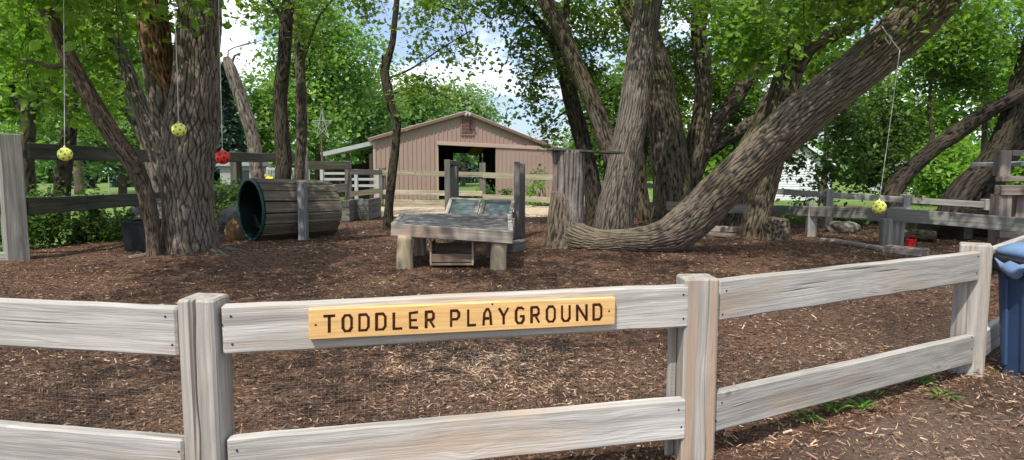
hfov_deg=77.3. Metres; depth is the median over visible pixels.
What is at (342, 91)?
background tree
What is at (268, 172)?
play set
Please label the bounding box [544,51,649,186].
background tree
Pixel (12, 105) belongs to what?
garden tree
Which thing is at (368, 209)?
timber box
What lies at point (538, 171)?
shrub
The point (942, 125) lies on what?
background tree
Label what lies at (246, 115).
dead tree
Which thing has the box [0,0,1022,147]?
sky
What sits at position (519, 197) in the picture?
sandbox posts
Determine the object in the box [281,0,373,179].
slim tree
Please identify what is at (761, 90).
background tree
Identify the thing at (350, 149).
lean to
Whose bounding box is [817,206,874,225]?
shrub
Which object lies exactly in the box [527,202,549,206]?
shrub
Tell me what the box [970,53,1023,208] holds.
dark branching tree
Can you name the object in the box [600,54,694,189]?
background tree
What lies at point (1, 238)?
shrub
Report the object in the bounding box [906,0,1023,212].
dark branching tree
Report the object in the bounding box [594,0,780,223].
multi stem tree
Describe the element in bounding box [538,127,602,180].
background tree
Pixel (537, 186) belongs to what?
shrub
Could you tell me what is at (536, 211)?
straw ground
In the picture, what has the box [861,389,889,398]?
weed
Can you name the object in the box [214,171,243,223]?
shrub
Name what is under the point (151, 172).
garden tree
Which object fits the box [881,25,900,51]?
rope
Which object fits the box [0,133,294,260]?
side fence
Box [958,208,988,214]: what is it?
log
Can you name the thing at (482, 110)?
background tree
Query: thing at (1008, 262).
rubbish bin
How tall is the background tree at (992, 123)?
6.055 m
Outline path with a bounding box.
[762,372,1023,459]
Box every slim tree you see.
[226,0,328,178]
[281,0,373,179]
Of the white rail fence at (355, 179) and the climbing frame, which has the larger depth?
the white rail fence at (355, 179)
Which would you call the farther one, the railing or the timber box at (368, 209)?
the timber box at (368, 209)
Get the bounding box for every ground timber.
[506,239,525,252]
[820,238,881,250]
[882,245,928,256]
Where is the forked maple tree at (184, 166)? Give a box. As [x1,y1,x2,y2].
[0,0,266,257]
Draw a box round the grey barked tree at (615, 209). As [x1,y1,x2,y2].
[570,0,718,229]
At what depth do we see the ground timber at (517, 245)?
7.71 m
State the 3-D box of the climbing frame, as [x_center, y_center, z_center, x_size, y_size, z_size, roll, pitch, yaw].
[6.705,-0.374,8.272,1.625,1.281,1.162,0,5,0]
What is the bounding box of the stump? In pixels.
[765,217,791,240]
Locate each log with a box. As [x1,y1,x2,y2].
[904,229,936,242]
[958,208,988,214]
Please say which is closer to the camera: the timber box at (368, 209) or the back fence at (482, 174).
the timber box at (368, 209)
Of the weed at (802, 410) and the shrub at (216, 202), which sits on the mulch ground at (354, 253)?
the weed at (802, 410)
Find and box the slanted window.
[445,198,514,213]
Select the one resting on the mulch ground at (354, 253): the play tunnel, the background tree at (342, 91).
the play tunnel
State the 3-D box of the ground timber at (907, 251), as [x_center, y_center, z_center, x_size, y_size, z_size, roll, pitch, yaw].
[4.627,0.244,7.534,0.203,0.093,0.448,-3,6,-32]
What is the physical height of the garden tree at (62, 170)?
4.932 m
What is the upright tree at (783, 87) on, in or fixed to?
on the lawn at (103, 187)
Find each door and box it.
[242,170,248,180]
[496,148,552,196]
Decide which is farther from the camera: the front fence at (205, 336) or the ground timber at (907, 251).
the ground timber at (907, 251)
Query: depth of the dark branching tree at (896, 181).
11.82 m
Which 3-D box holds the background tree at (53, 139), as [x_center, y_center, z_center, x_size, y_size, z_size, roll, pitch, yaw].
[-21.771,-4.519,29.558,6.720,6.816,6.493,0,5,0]
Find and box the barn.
[368,111,561,199]
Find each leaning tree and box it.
[440,0,634,227]
[476,0,610,226]
[684,3,904,226]
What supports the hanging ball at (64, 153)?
hanging from the forked maple tree at (184, 166)
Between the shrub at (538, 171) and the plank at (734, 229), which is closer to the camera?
the plank at (734, 229)
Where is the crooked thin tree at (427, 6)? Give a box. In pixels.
[324,0,500,229]
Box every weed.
[787,408,826,420]
[818,400,856,412]
[843,396,881,413]
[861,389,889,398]
[906,376,939,385]
[920,386,963,400]
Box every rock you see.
[131,191,160,214]
[134,200,161,218]
[217,201,242,232]
[224,218,241,240]
[825,221,860,232]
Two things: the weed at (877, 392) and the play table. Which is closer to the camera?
the weed at (877, 392)
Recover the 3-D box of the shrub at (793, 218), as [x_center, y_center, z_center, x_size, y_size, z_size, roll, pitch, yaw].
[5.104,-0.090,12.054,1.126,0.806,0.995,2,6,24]
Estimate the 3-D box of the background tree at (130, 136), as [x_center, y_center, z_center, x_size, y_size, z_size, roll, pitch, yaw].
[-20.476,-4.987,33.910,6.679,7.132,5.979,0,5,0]
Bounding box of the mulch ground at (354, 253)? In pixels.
[0,205,1001,459]
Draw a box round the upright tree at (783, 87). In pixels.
[685,0,969,237]
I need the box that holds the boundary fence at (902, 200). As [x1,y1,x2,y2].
[584,181,989,228]
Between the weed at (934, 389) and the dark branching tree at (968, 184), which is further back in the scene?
the dark branching tree at (968, 184)
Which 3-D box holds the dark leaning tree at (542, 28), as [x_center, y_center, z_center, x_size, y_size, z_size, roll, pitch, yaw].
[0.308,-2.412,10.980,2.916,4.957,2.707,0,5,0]
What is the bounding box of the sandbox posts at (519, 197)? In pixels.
[513,162,524,239]
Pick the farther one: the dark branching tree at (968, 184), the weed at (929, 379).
the dark branching tree at (968, 184)
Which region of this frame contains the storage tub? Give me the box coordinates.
[118,219,161,251]
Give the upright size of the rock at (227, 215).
0.724 m
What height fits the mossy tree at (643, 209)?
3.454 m
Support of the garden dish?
on the lawn at (103, 187)
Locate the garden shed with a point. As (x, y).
(225, 172)
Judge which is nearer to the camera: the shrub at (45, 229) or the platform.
the shrub at (45, 229)
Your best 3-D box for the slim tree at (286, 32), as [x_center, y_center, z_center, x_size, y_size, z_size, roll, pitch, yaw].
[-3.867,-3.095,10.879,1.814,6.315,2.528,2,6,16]
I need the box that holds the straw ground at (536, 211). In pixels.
[380,205,548,216]
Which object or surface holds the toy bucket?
on the mulch ground at (354, 253)
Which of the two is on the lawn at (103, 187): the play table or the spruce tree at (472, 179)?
the spruce tree at (472, 179)
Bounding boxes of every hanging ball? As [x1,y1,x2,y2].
[57,0,72,160]
[171,0,186,136]
[215,0,229,163]
[871,50,899,213]
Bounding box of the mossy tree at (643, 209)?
[595,73,650,220]
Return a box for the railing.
[666,202,1023,245]
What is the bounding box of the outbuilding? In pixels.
[867,160,914,191]
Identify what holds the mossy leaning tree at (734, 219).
on the lawn at (103, 187)
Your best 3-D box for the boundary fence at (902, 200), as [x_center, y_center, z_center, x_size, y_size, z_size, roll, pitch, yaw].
[4.452,-0.516,12.380,9.946,0.886,2.029,5,7,41]
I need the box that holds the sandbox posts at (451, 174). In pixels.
[444,160,459,209]
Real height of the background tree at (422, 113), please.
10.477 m
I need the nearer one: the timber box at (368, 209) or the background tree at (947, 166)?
the timber box at (368, 209)
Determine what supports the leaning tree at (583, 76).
on the lawn at (103, 187)
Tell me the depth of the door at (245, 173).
29.86 m
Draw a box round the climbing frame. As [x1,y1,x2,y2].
[970,150,1023,245]
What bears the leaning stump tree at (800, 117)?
on the lawn at (103, 187)
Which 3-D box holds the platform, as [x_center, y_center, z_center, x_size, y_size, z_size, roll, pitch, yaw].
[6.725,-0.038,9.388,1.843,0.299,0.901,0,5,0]
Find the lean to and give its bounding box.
[320,141,373,197]
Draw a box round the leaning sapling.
[0,0,230,256]
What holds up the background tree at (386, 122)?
on the lawn at (103, 187)
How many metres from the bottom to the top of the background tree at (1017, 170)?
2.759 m
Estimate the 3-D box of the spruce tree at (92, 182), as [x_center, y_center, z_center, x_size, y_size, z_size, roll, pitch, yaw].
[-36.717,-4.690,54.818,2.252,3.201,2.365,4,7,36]
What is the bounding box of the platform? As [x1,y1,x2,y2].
[904,222,987,238]
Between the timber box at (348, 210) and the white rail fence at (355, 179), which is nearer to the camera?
the timber box at (348, 210)
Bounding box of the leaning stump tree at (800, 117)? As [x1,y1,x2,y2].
[544,0,1023,251]
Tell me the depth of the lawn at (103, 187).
38.86 m
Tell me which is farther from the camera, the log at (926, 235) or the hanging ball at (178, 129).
the log at (926, 235)
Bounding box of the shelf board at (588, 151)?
[546,148,624,154]
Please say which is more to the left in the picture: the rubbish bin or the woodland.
the woodland
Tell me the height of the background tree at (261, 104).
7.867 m
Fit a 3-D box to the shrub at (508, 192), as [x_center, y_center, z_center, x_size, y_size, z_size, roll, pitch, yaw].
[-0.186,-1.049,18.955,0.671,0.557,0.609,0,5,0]
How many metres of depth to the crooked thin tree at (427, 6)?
10.28 m
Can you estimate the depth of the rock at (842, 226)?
10.10 m
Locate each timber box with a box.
[340,198,362,220]
[349,197,381,219]
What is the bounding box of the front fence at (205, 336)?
[0,235,1023,459]
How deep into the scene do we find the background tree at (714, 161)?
19.38 m
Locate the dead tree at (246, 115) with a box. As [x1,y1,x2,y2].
[223,40,264,177]
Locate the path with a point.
(933, 407)
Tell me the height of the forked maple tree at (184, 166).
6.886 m
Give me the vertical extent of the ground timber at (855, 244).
0.057 m
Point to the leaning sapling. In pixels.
(115, 139)
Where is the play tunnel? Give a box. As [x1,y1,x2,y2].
[237,178,341,240]
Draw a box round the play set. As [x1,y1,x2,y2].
[265,167,309,179]
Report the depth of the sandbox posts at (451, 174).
9.51 m
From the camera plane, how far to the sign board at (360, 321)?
1.92 m
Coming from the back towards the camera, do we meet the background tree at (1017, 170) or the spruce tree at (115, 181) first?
the spruce tree at (115, 181)
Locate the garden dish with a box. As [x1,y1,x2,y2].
[103,167,111,193]
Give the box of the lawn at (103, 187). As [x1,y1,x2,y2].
[0,173,939,251]
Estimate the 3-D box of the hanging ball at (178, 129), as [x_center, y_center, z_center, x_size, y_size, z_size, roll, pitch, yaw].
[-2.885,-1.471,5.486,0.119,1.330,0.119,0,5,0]
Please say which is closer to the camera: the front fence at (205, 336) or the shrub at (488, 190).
the front fence at (205, 336)
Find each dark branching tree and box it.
[775,21,1023,223]
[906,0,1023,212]
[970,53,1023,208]
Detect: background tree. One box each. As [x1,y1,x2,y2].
[0,89,122,192]
[62,41,141,194]
[72,83,145,193]
[221,58,320,175]
[235,0,415,179]
[314,78,419,163]
[387,69,463,160]
[416,69,519,185]
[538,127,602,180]
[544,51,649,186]
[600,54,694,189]
[686,25,806,202]
[686,112,737,180]
[763,34,891,202]
[837,51,995,197]
[866,115,988,205]
[938,34,1020,157]
[959,0,1023,150]
[1006,156,1023,184]
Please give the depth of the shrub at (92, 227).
8.84 m
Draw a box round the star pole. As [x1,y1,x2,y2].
[312,108,331,160]
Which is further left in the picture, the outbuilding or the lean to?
the lean to
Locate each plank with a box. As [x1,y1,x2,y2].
[705,232,735,237]
[711,226,739,232]
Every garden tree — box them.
[0,14,111,195]
[46,8,137,223]
[91,11,160,191]
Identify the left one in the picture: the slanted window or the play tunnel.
the play tunnel
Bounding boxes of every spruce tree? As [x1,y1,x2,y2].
[72,161,98,188]
[108,168,133,186]
[214,61,247,186]
[453,156,478,182]
[472,156,482,179]
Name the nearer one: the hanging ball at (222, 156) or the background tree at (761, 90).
the hanging ball at (222, 156)
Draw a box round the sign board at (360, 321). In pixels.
[309,296,614,338]
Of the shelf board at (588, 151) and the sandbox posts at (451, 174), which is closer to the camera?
the shelf board at (588, 151)
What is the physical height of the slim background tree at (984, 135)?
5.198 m
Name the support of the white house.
on the lawn at (103, 187)
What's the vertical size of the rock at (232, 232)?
0.405 m
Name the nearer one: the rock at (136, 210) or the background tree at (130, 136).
the rock at (136, 210)
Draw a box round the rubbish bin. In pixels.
[992,242,1023,379]
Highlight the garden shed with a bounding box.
[216,162,271,187]
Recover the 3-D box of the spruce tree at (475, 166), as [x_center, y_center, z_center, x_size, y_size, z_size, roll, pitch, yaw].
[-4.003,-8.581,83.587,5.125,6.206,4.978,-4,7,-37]
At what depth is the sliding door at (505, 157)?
35.10 m
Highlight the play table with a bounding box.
[391,213,514,269]
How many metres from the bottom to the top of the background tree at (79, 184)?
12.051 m
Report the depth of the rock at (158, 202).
9.07 m
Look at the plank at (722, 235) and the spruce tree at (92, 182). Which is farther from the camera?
the spruce tree at (92, 182)
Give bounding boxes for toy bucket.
[905,235,916,246]
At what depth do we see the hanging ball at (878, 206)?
6.26 m
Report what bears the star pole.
on the lawn at (103, 187)
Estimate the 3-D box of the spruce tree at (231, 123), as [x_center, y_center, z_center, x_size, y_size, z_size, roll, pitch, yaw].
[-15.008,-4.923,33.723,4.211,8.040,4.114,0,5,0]
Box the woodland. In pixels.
[36,125,990,183]
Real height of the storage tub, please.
0.370 m
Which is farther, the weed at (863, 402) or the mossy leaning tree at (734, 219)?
the mossy leaning tree at (734, 219)
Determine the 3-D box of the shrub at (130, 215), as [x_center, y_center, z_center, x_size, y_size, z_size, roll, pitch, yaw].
[-5.857,0.003,9.620,1.025,1.065,0.993,-3,6,-28]
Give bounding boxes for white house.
[775,142,841,199]
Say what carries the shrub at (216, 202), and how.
on the lawn at (103, 187)
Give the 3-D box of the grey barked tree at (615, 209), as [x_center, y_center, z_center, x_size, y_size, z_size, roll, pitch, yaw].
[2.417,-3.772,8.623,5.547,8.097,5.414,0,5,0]
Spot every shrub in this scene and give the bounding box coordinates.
[0,177,80,249]
[0,219,56,250]
[56,185,130,244]
[109,206,139,237]
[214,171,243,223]
[214,176,238,218]
[471,182,498,197]
[496,186,513,194]
[525,180,548,204]
[526,166,547,204]
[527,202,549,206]
[771,215,805,223]
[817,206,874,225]
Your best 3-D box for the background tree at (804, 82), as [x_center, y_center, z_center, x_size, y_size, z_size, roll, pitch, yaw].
[11.345,-4.216,23.840,4.490,6.689,4.227,-4,7,-35]
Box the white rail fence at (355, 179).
[320,169,378,198]
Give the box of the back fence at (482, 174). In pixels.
[304,149,552,206]
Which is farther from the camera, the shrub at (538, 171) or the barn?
the barn
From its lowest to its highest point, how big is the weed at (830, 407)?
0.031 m

